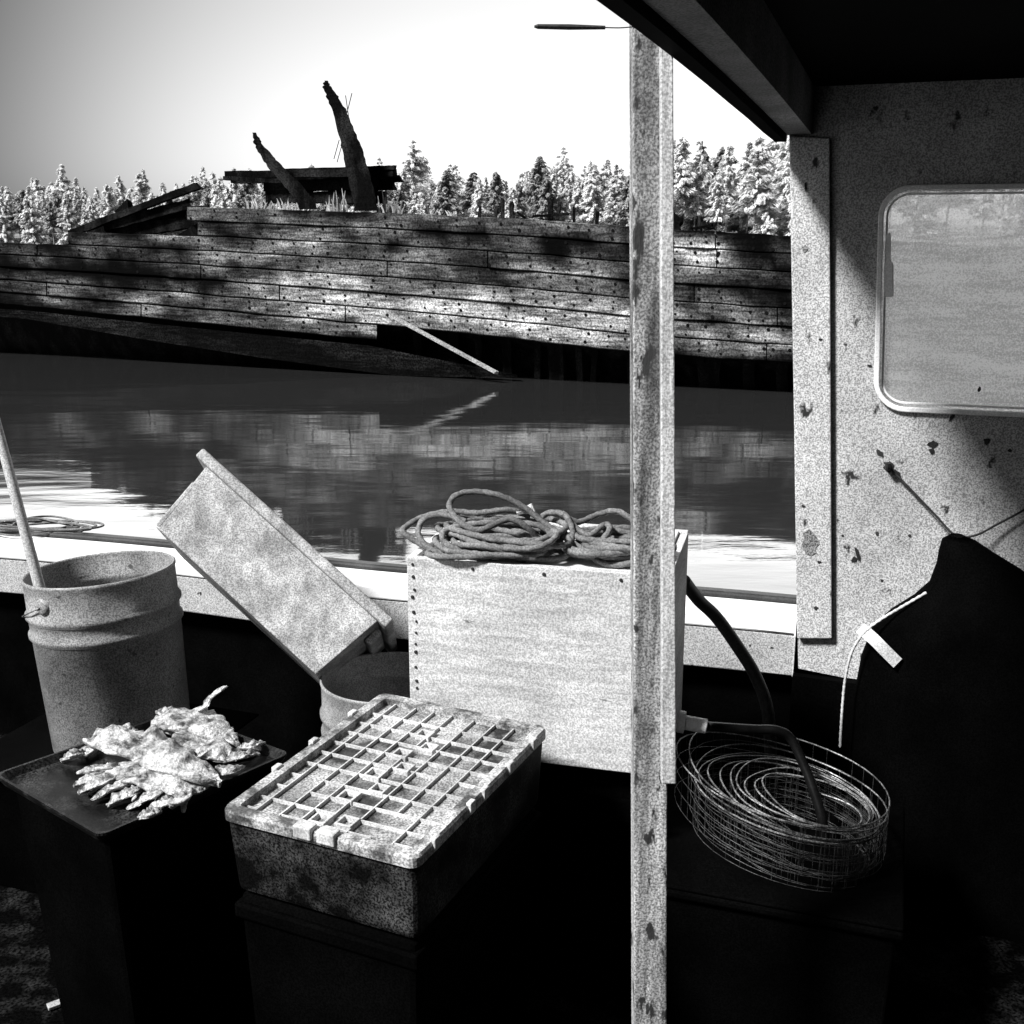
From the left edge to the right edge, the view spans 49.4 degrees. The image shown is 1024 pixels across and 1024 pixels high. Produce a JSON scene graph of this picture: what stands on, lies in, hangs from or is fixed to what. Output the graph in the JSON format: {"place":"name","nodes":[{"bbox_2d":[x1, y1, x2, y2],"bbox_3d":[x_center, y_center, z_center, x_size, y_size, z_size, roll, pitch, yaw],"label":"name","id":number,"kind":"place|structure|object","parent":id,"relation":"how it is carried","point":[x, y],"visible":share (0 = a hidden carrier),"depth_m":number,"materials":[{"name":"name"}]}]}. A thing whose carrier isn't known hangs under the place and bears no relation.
{"place":"outdoors","nodes":[
{"label":"outdoors","id":0,"kind":"place"},
{"bbox_2d":[13,230,752,244],"bbox_3d":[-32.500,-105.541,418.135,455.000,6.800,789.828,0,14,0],"label":"shore terrain","id":1,"kind":"structure","parent":0,"point":[16,235],"depth_m":146.37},
{"bbox_2d":[0,198,18,242],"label":"spruce tree","id":2,"kind":"object","parent":1,"relation":"on","point":[6,235],"visible":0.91,"depth_m":144.91,"materials":[{"name":"white plant"}]},
{"bbox_2d":[9,201,27,239],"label":"pine tree","id":3,"kind":"object","parent":1,"relation":"on","point":[15,205],"visible":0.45,"depth_m":147.07,"materials":[{"name":"grey plant"}]},
{"bbox_2d":[13,189,33,229],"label":"pine tree","id":4,"kind":"object","parent":1,"relation":"on","point":[20,198],"visible":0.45,"depth_m":145.50,"materials":[{"name":"grey plant"}]},
{"bbox_2d":[19,185,52,243],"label":"spruce tree","id":5,"kind":"object","parent":1,"relation":"on","point":[28,214],"visible":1,"depth_m":141.50,"materials":[{"name":"white plant"}]},
{"bbox_2d":[31,179,48,209],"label":"pine tree","id":6,"kind":"object","parent":1,"relation":"on","point":[36,189],"visible":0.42,"depth_m":154.42,"materials":[{"name":"white plant"}]},
{"bbox_2d":[34,199,45,230],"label":"pine tree","id":7,"kind":"object","parent":1,"relation":"on","point":[38,207],"visible":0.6,"depth_m":143.94,"materials":[{"name":"grey plant"}]},
{"bbox_2d":[39,195,58,240],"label":"spruce tree","id":8,"kind":"object","parent":1,"relation":"on","point":[42,202],"visible":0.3,"depth_m":146.35,"materials":[{"name":"grey plant"}]},
{"bbox_2d":[41,192,62,242],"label":"pine tree","id":9,"kind":"object","parent":1,"relation":"on","point":[56,200],"visible":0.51,"depth_m":142.93,"materials":[{"name":"grey plant"}]},
{"bbox_2d":[43,201,62,243],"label":"pine tree","id":10,"kind":"object","parent":1,"relation":"on","point":[50,226],"visible":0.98,"depth_m":140.89,"materials":[{"name":"grey plant"}]},
{"bbox_2d":[46,164,74,229],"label":"pine tree","id":11,"kind":"object","parent":1,"relation":"on","point":[62,183],"visible":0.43,"depth_m":153.26,"materials":[{"name":"grey plant"}]},
{"bbox_2d":[56,193,79,244],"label":"spruce tree","id":12,"kind":"object","parent":1,"relation":"on","point":[68,217],"visible":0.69,"depth_m":140.51,"materials":[{"name":"white plant"}]},
{"bbox_2d":[64,188,86,227],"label":"spruce tree","id":13,"kind":"object","parent":1,"relation":"on","point":[77,205],"visible":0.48,"depth_m":141.52,"materials":[{"name":"grey plant"}]},
{"bbox_2d":[87,197,99,220],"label":"spruce tree","id":14,"kind":"object","parent":1,"relation":"on","point":[93,214],"visible":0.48,"depth_m":141.27,"materials":[{"name":"white plant"}]},
{"bbox_2d":[96,184,117,216],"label":"pine tree","id":15,"kind":"object","parent":1,"relation":"on","point":[106,205],"visible":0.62,"depth_m":137.84,"materials":[{"name":"white plant"}]},
{"bbox_2d":[113,174,126,203],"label":"pine tree","id":16,"kind":"object","parent":1,"relation":"on","point":[119,192],"visible":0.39,"depth_m":163.08,"materials":[{"name":"white plant"}]},
{"bbox_2d":[130,173,151,205],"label":"pine tree","id":17,"kind":"object","parent":1,"relation":"on","point":[141,190],"visible":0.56,"depth_m":149.91,"materials":[{"name":"white plant"}]},
{"bbox_2d":[198,167,210,198],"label":"spruce tree","id":18,"kind":"object","parent":1,"relation":"on","point":[204,183],"visible":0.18,"depth_m":154.65,"materials":[{"name":"white plant"}]},
{"bbox_2d":[208,184,219,207],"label":"pine tree","id":19,"kind":"object","parent":1,"relation":"on","point":[214,194],"visible":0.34,"depth_m":129.54,"materials":[{"name":"white plant"}]},
{"bbox_2d":[232,189,250,208],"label":"pine tree","id":20,"kind":"object","parent":1,"relation":"on","point":[239,202],"visible":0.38,"depth_m":129.43,"materials":[{"name":"grey plant"}]},
{"bbox_2d":[230,184,257,207],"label":"pine tree","id":21,"kind":"object","parent":1,"relation":"on","point":[247,189],"visible":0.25,"depth_m":131.48,"materials":[{"name":"grey plant"}]},
{"bbox_2d":[393,189,407,213],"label":"pine tree","id":22,"kind":"object","parent":1,"relation":"on","point":[401,199],"visible":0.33,"depth_m":122.91,"materials":[{"name":"grey plant"}]},
{"bbox_2d":[397,169,412,211],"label":"spruce tree","id":23,"kind":"object","parent":1,"relation":"on","point":[404,177],"visible":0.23,"depth_m":127.25,"materials":[{"name":"grey plant"}]},
{"bbox_2d":[405,193,420,213],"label":"spruce tree","id":24,"kind":"object","parent":1,"relation":"on","point":[414,203],"visible":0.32,"depth_m":123.03,"materials":[{"name":"white plant"}]},
{"bbox_2d":[394,140,441,195],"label":"pine tree","id":25,"kind":"object","parent":1,"relation":"on","point":[415,165],"visible":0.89,"depth_m":132.50,"materials":[{"name":"grey plant"}]},
{"bbox_2d":[421,183,441,214],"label":"pine tree","id":26,"kind":"object","parent":1,"relation":"on","point":[433,188],"visible":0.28,"depth_m":124.08,"materials":[{"name":"grey plant"}]},
{"bbox_2d":[429,169,466,216],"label":"pine tree","id":27,"kind":"object","parent":1,"relation":"on","point":[447,184],"visible":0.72,"depth_m":116.33,"materials":[{"name":"grey plant"}]},
{"bbox_2d":[448,165,464,206],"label":"pine tree","id":28,"kind":"object","parent":1,"relation":"on","point":[460,179],"visible":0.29,"depth_m":154.51,"materials":[{"name":"white plant"}]},
{"bbox_2d":[454,172,493,216],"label":"pine tree","id":29,"kind":"object","parent":1,"relation":"on","point":[466,201],"visible":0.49,"depth_m":121.41,"materials":[{"name":"grey plant"}]},
{"bbox_2d":[464,178,490,216],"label":"spruce tree","id":30,"kind":"object","parent":1,"relation":"on","point":[478,199],"visible":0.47,"depth_m":116.69,"materials":[{"name":"white plant"}]},
{"bbox_2d":[483,171,506,217],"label":"pine tree","id":31,"kind":"object","parent":1,"relation":"on","point":[496,194],"visible":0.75,"depth_m":125.83,"materials":[{"name":"grey plant"}]},
{"bbox_2d":[507,188,524,218],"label":"spruce tree","id":32,"kind":"object","parent":1,"relation":"on","point":[514,197],"visible":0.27,"depth_m":118.52,"materials":[{"name":"white plant"}]},
{"bbox_2d":[515,184,528,218],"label":"pine tree","id":33,"kind":"object","parent":1,"relation":"on","point":[521,194],"visible":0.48,"depth_m":119.72,"materials":[{"name":"grey plant"}]},
{"bbox_2d":[524,156,553,217],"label":"pine tree","id":34,"kind":"object","parent":1,"relation":"on","point":[539,170],"visible":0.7,"depth_m":122.60,"materials":[{"name":"grey plant"}]},
{"bbox_2d":[528,177,559,220],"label":"pine tree","id":35,"kind":"object","parent":1,"relation":"on","point":[546,193],"visible":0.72,"depth_m":116.00,"materials":[{"name":"grey plant"}]},
{"bbox_2d":[549,166,565,196],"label":"spruce tree","id":36,"kind":"object","parent":1,"relation":"on","point":[554,180],"visible":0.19,"depth_m":134.90,"materials":[{"name":"white plant"}]},
{"bbox_2d":[552,145,576,189],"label":"pine tree","id":37,"kind":"object","parent":1,"relation":"on","point":[563,165],"visible":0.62,"depth_m":153.53,"materials":[{"name":"white plant"}]},
{"bbox_2d":[557,188,572,221],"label":"spruce tree","id":38,"kind":"object","parent":1,"relation":"on","point":[562,197],"visible":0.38,"depth_m":117.44,"materials":[{"name":"grey plant"}]},
{"bbox_2d":[563,165,584,221],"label":"pine tree","id":39,"kind":"object","parent":1,"relation":"on","point":[569,181],"visible":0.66,"depth_m":119.18,"materials":[{"name":"white plant"}]},
{"bbox_2d":[568,176,585,222],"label":"spruce tree","id":40,"kind":"object","parent":1,"relation":"on","point":[577,193],"visible":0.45,"depth_m":118.67,"materials":[{"name":"white plant"}]},
{"bbox_2d":[581,161,597,212],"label":"spruce tree","id":41,"kind":"object","parent":1,"relation":"on","point":[589,172],"visible":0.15,"depth_m":135.85,"materials":[{"name":"white plant"}]},
{"bbox_2d":[575,172,608,224],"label":"pine tree","id":42,"kind":"object","parent":1,"relation":"on","point":[594,201],"visible":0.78,"depth_m":114.39,"materials":[{"name":"white plant"}]},
{"bbox_2d":[599,164,610,200],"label":"pine tree","id":43,"kind":"object","parent":1,"relation":"on","point":[604,175],"visible":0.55,"depth_m":145.03,"materials":[{"name":"grey plant"}]},
{"bbox_2d":[601,178,622,224],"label":"pine tree","id":44,"kind":"object","parent":1,"relation":"on","point":[611,203],"visible":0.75,"depth_m":117.87,"materials":[{"name":"white plant"}]},
{"bbox_2d":[606,168,625,214],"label":"pine tree","id":45,"kind":"object","parent":1,"relation":"on","point":[620,177],"visible":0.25,"depth_m":119.73,"materials":[{"name":"white plant"}]},
{"bbox_2d":[609,175,629,225],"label":"spruce tree","id":46,"kind":"object","parent":1,"relation":"on","point":[623,218],"visible":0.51,"depth_m":115.03,"materials":[{"name":"grey plant"}]},
{"bbox_2d":[675,177,708,226],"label":"pine tree","id":47,"kind":"object","parent":1,"relation":"on","point":[694,208],"visible":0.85,"depth_m":120.41,"materials":[{"name":"grey plant"}]},
{"bbox_2d":[674,137,712,216],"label":"pine tree","id":48,"kind":"object","parent":1,"relation":"on","point":[685,178],"visible":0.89,"depth_m":119.10,"materials":[{"name":"grey plant"}]},
{"bbox_2d":[674,139,717,230],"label":"pine tree","id":49,"kind":"object","parent":1,"relation":"on","point":[701,169],"visible":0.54,"depth_m":121.22,"materials":[{"name":"grey plant"}]},
{"bbox_2d":[680,152,715,230],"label":"spruce tree","id":50,"kind":"object","parent":1,"relation":"on","point":[688,222],"visible":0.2,"depth_m":133.15,"materials":[{"name":"grey plant"}]},
{"bbox_2d":[695,146,736,231],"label":"spruce tree","id":51,"kind":"object","parent":1,"relation":"on","point":[719,158],"visible":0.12,"depth_m":132.05,"materials":[{"name":"grey plant"}]},
{"bbox_2d":[703,171,730,230],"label":"pine tree","id":52,"kind":"object","parent":1,"relation":"on","point":[717,212],"visible":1,"depth_m":118.12,"materials":[{"name":"white plant"}]},
{"bbox_2d":[706,145,744,231],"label":"pine tree","id":53,"kind":"object","parent":1,"relation":"on","point":[729,175],"visible":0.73,"depth_m":120.08,"materials":[{"name":"white plant"}]},
{"bbox_2d":[719,169,758,232],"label":"spruce tree","id":54,"kind":"object","parent":1,"relation":"on","point":[732,229],"visible":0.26,"depth_m":126.87,"materials":[{"name":"grey plant"}]},
{"bbox_2d":[727,141,759,232],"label":"spruce tree","id":55,"kind":"object","parent":1,"relation":"on","point":[746,163],"visible":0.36,"depth_m":125.55,"materials":[{"name":"grey plant"}]},
{"bbox_2d":[729,135,780,233],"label":"pine tree","id":56,"kind":"object","parent":1,"relation":"on","point":[753,177],"visible":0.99,"depth_m":114.75,"materials":[{"name":"grey plant"}]},
{"bbox_2d":[751,187,781,234],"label":"spruce tree","id":57,"kind":"object","parent":1,"relation":"on","point":[765,221],"visible":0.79,"depth_m":115.32,"materials":[{"name":"white plant"}]},
{"bbox_2d":[765,140,780,163],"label":"pine tree","id":58,"kind":"object","parent":1,"relation":"on","point":[775,148],"visible":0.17,"depth_m":138.61,"materials":[{"name":"white plant"}]},
{"bbox_2d":[761,139,789,196],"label":"pine tree","id":59,"kind":"object","parent":1,"relation":"on","point":[783,186],"visible":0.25,"depth_m":123.09,"materials":[{"name":"white plant"}]},
{"bbox_2d":[769,135,788,195],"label":"pine tree","id":60,"kind":"object","parent":1,"relation":"on","point":[783,152],"visible":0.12,"depth_m":134.06,"materials":[{"name":"white plant"}]},
{"bbox_2d":[776,195,790,235],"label":"spruce tree","id":61,"kind":"object","parent":1,"relation":"on","point":[786,222],"visible":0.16,"depth_m":116.27,"materials":[{"name":"white plant"}]},
{"bbox_2d":[0,0,788,206],"label":"sky","id":62,"kind":"structure","parent":0,"point":[102,90],"materials":[{"name":"white"}]},
{"bbox_2d":[0,352,795,594],"bbox_3d":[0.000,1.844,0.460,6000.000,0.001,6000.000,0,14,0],"label":"water","id":63,"kind":"structure","parent":0,"point":[332,462],"depth_m":10.14,"materials":[{"name":"black liquid"}]},
{"bbox_2d":[0,81,793,390],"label":"shipwreck","id":64,"kind":"object","parent":63,"relation":"in","point":[396,292],"visible":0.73,"depth_m":15.14,"materials":[{"name":"grey wood"}]},
{"bbox_2d":[0,0,1023,1023],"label":"fishing boat","id":65,"kind":"object","parent":63,"relation":"on","point":[897,126],"visible":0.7,"depth_m":2.12,"materials":[{"name":"white paint"}]},
{"bbox_2d":[0,515,103,536],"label":"rail rope","id":66,"kind":"object","parent":65,"relation":"on","point":[69,527],"visible":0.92,"depth_m":3.03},
{"bbox_2d":[0,703,258,892],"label":"black tote","id":67,"kind":"object","parent":65,"relation":"on","point":[28,742],"visible":0.22,"depth_m":2.34,"materials":[{"name":"plastic"}]},
{"bbox_2d":[21,550,189,752],"bbox_3d":[-0.847,0.296,2.341,0.318,0.391,0.313,0,14,0],"label":"bucket","id":68,"kind":"object","parent":67,"relation":"on","point":[105,634],"visible":0.84,"depth_m":2.22,"materials":[{"name":"plastic"}]},
{"bbox_2d":[0,419,45,587],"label":"wooden handle","id":69,"kind":"object","parent":68,"relation":"in","point":[36,575],"visible":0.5,"depth_m":2.25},
{"bbox_2d":[17,769,271,1023],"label":"black bin","id":70,"kind":"object","parent":65,"relation":"on","point":[144,924],"visible":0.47,"depth_m":1.72,"materials":[{"name":"plastic"}]},
{"bbox_2d":[0,719,285,840],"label":"bait tray","id":71,"kind":"object","parent":70,"relation":"on","point":[46,782],"visible":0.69,"depth_m":1.71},
{"bbox_2d":[60,748,89,762],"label":"bait strip","id":72,"kind":"object","parent":71,"relation":"on","point":[73,753],"visible":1,"depth_m":1.78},
{"bbox_2d":[73,771,103,787],"bbox_3d":[-0.636,0.409,1.715,0.042,0.028,0.074,12,18,39],"label":"bait strip","id":73,"kind":"object","parent":71,"relation":"on","point":[85,779],"visible":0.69,"depth_m":1.69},
{"bbox_2d":[77,772,118,794],"bbox_3d":[-0.620,0.411,1.696,0.076,0.031,0.035,-12,18,-40],"label":"bait strip","id":74,"kind":"object","parent":71,"relation":"on","point":[100,780],"visible":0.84,"depth_m":1.68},
{"bbox_2d":[76,762,119,774],"bbox_3d":[-0.649,0.401,1.740,0.070,0.025,0.041,0,14,0],"label":"bait strip","id":75,"kind":"object","parent":71,"relation":"on","point":[95,768],"visible":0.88,"depth_m":1.74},
{"bbox_2d":[90,777,131,801],"bbox_3d":[-0.594,0.415,1.677,0.078,0.029,0.032,-13,19,-43],"label":"bait strip","id":76,"kind":"object","parent":71,"relation":"on","point":[108,789],"visible":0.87,"depth_m":1.67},
{"bbox_2d":[106,784,143,807],"bbox_3d":[-0.566,0.420,1.671,0.038,0.028,0.083,8,16,30],"label":"bait strip","id":77,"kind":"object","parent":71,"relation":"on","point":[125,793],"visible":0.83,"depth_m":1.65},
{"bbox_2d":[78,760,204,812],"bbox_3d":[-0.572,0.407,1.706,0.220,0.041,0.084,5,15,18],"label":"bait fish","id":78,"kind":"object","parent":71,"relation":"on","point":[143,778],"visible":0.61,"depth_m":1.68},
{"bbox_2d":[126,790,162,810],"bbox_3d":[-0.537,0.425,1.660,0.040,0.027,0.068,9,16,31],"label":"bait strip","id":79,"kind":"object","parent":71,"relation":"on","point":[148,795],"visible":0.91,"depth_m":1.65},
{"bbox_2d":[137,805,161,819],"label":"bait strip","id":80,"kind":"object","parent":71,"relation":"on","point":[151,811],"visible":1,"depth_m":1.60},
{"bbox_2d":[83,724,225,787],"bbox_3d":[-0.568,0.381,1.750,0.286,0.069,0.090,9,16,31],"label":"bait fish","id":81,"kind":"object","parent":71,"relation":"on","point":[152,747],"visible":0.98,"depth_m":1.73},
{"bbox_2d":[149,792,174,807],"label":"bait strip","id":82,"kind":"object","parent":71,"relation":"on","point":[161,801],"visible":0.58,"depth_m":1.64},
{"bbox_2d":[167,787,192,809],"bbox_3d":[-0.488,0.424,1.653,0.038,0.033,0.081,0,14,0],"label":"bait strip","id":83,"kind":"object","parent":71,"relation":"on","point":[182,797],"visible":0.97,"depth_m":1.63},
{"bbox_2d":[151,705,236,747],"bbox_3d":[-0.541,0.362,1.882,0.196,0.043,0.110,13,19,43],"label":"bait fish","id":84,"kind":"object","parent":71,"relation":"on","point":[210,724],"visible":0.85,"depth_m":1.87},
{"bbox_2d":[171,730,231,762],"bbox_3d":[-0.515,0.382,1.806,0.121,0.036,0.084,0,14,0],"label":"bait fish","id":85,"kind":"object","parent":71,"relation":"on","point":[219,750],"visible":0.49,"depth_m":1.80},
{"bbox_2d":[197,685,227,711],"bbox_3d":[-0.523,0.330,1.906,0.069,0.069,0.033,5,15,18],"label":"bait fish","id":86,"kind":"object","parent":71,"relation":"on","point":[207,701],"visible":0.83,"depth_m":1.90},
{"bbox_2d":[214,764,244,776],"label":"bait strip","id":87,"kind":"object","parent":71,"relation":"on","point":[223,770],"visible":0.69,"depth_m":1.73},
{"bbox_2d":[224,749,260,763],"bbox_3d":[-0.430,0.392,1.784,0.062,0.023,0.024,-8,16,-31],"label":"bait strip","id":88,"kind":"object","parent":71,"relation":"on","point":[235,756],"visible":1,"depth_m":1.78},
{"bbox_2d":[238,739,265,749],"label":"bait strip","id":89,"kind":"object","parent":71,"relation":"on","point":[253,743],"visible":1,"depth_m":1.81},
{"bbox_2d":[156,449,396,683],"bbox_3d":[-0.503,0.136,2.496,0.613,0.575,0.360,5,15,21],"label":"fish tote","id":90,"kind":"object","parent":65,"relation":"on","point":[296,597],"visible":0.89,"depth_m":2.36,"materials":[{"name":"plastic"}]},
{"bbox_2d":[320,652,409,734],"bbox_3d":[-0.262,0.561,2.430,0.299,0.436,0.296,0,14,0],"label":"bucket","id":91,"kind":"object","parent":65,"relation":"on","point":[358,682],"visible":0.3,"depth_m":2.50,"materials":[{"name":"plastic"}]},
{"bbox_2d":[235,808,541,1023],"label":"stacking crate","id":92,"kind":"object","parent":65,"relation":"on","point":[463,957],"visible":0.69,"depth_m":1.58,"materials":[{"name":"black plastic"}]},
{"bbox_2d":[225,694,545,937],"bbox_3d":[-0.175,0.440,1.686,0.324,0.141,0.446,6,15,24],"label":"shellfish crate","id":93,"kind":"object","parent":92,"relation":"on","point":[400,815],"visible":1,"depth_m":1.58,"materials":[{"name":"plastic"}]},
{"bbox_2d":[534,24,632,29],"bbox_3d":[0.081,-0.539,1.236,0.113,0.006,0.006,0,14,0],"label":"stick","id":94,"kind":"object","parent":65,"relation":"attached to","point":[568,27],"visible":0.86,"depth_m":1.24,"materials":[{"name":"metal"}]},
{"bbox_2d":[667,771,904,1023],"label":"black box","id":95,"kind":"object","parent":65,"relation":"on","point":[744,946],"visible":0.76,"depth_m":1.80,"materials":[{"name":"plastic"}]},
{"bbox_2d":[674,732,889,891],"bbox_3d":[0.462,0.503,1.915,0.358,0.182,0.347,0,14,0],"label":"wire roll","id":96,"kind":"object","parent":95,"relation":"on","point":[863,799],"visible":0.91,"depth_m":1.85,"materials":[{"name":"metal"}]},
{"bbox_2d":[883,461,893,472],"bbox_3d":[0.746,-0.087,2.198,0.020,0.026,0.030,1,14,5],"label":"wall peg","id":97,"kind":"object","parent":65,"relation":"attached to","point":[888,466],"depth_m":2.19,"materials":[{"name":"metal"}]},
{"bbox_2d":[884,462,1023,537],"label":"hanging cord","id":98,"kind":"object","parent":97,"relation":"hanging from","point":[933,513],"visible":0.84,"depth_m":2.18,"materials":[{"name":"fabric"}]},
{"bbox_2d":[838,533,1023,943],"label":"oilskin jacket","id":99,"kind":"object","parent":98,"relation":"hanging from","point":[937,741],"visible":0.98,"depth_m":2.15,"materials":[{"name":"fabric"}]},
{"bbox_3d":[0.072,0.627,2.094,0.396,0.470,0.237,4,14,14],"label":"black crate","id":100,"kind":"object","parent":65,"relation":"on","visible":0},
{"bbox_2d":[407,522,688,772],"bbox_3d":[0.072,0.223,1.994,0.444,0.355,0.284,4,14,14],"label":"plywood box","id":101,"kind":"object","parent":100,"relation":"on","point":[546,646],"visible":0.64,"depth_m":1.86,"materials":[{"name":"wood"}]},
{"bbox_2d":[399,489,583,562],"bbox_3d":[0.003,0.022,1.895,0.394,0.120,0.185,0,14,0],"label":"rope coil","id":102,"kind":"object","parent":101,"relation":"on","point":[523,535],"visible":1,"depth_m":1.88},
{"bbox_2d":[537,508,676,567],"bbox_3d":[0.161,0.045,1.886,0.236,0.078,0.153,0,14,0],"label":"rope coil","id":103,"kind":"object","parent":101,"relation":"on","point":[606,544],"visible":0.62,"depth_m":1.86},
{"bbox_2d":[676,710,707,732],"bbox_3d":[0.307,0.359,1.904,0.054,0.039,0.039,0,14,0],"label":"pipe fitting","id":104,"kind":"object","parent":101,"relation":"attached to","point":[691,723],"visible":1,"depth_m":1.89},
{"bbox_2d":[706,721,830,847],"bbox_3d":[0.441,0.461,1.937,0.230,0.221,0.078,3,14,11],"label":"hose","id":105,"kind":"object","parent":104,"relation":"attached to","point":[788,736],"visible":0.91,"depth_m":1.93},
{"bbox_2d":[686,575,776,765],"bbox_3d":[0.421,0.306,2.196,0.216,0.400,0.076,-1,14,-5],"label":"hose","id":106,"kind":"object","parent":101,"relation":"attached to","point":[706,607],"visible":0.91,"depth_m":2.20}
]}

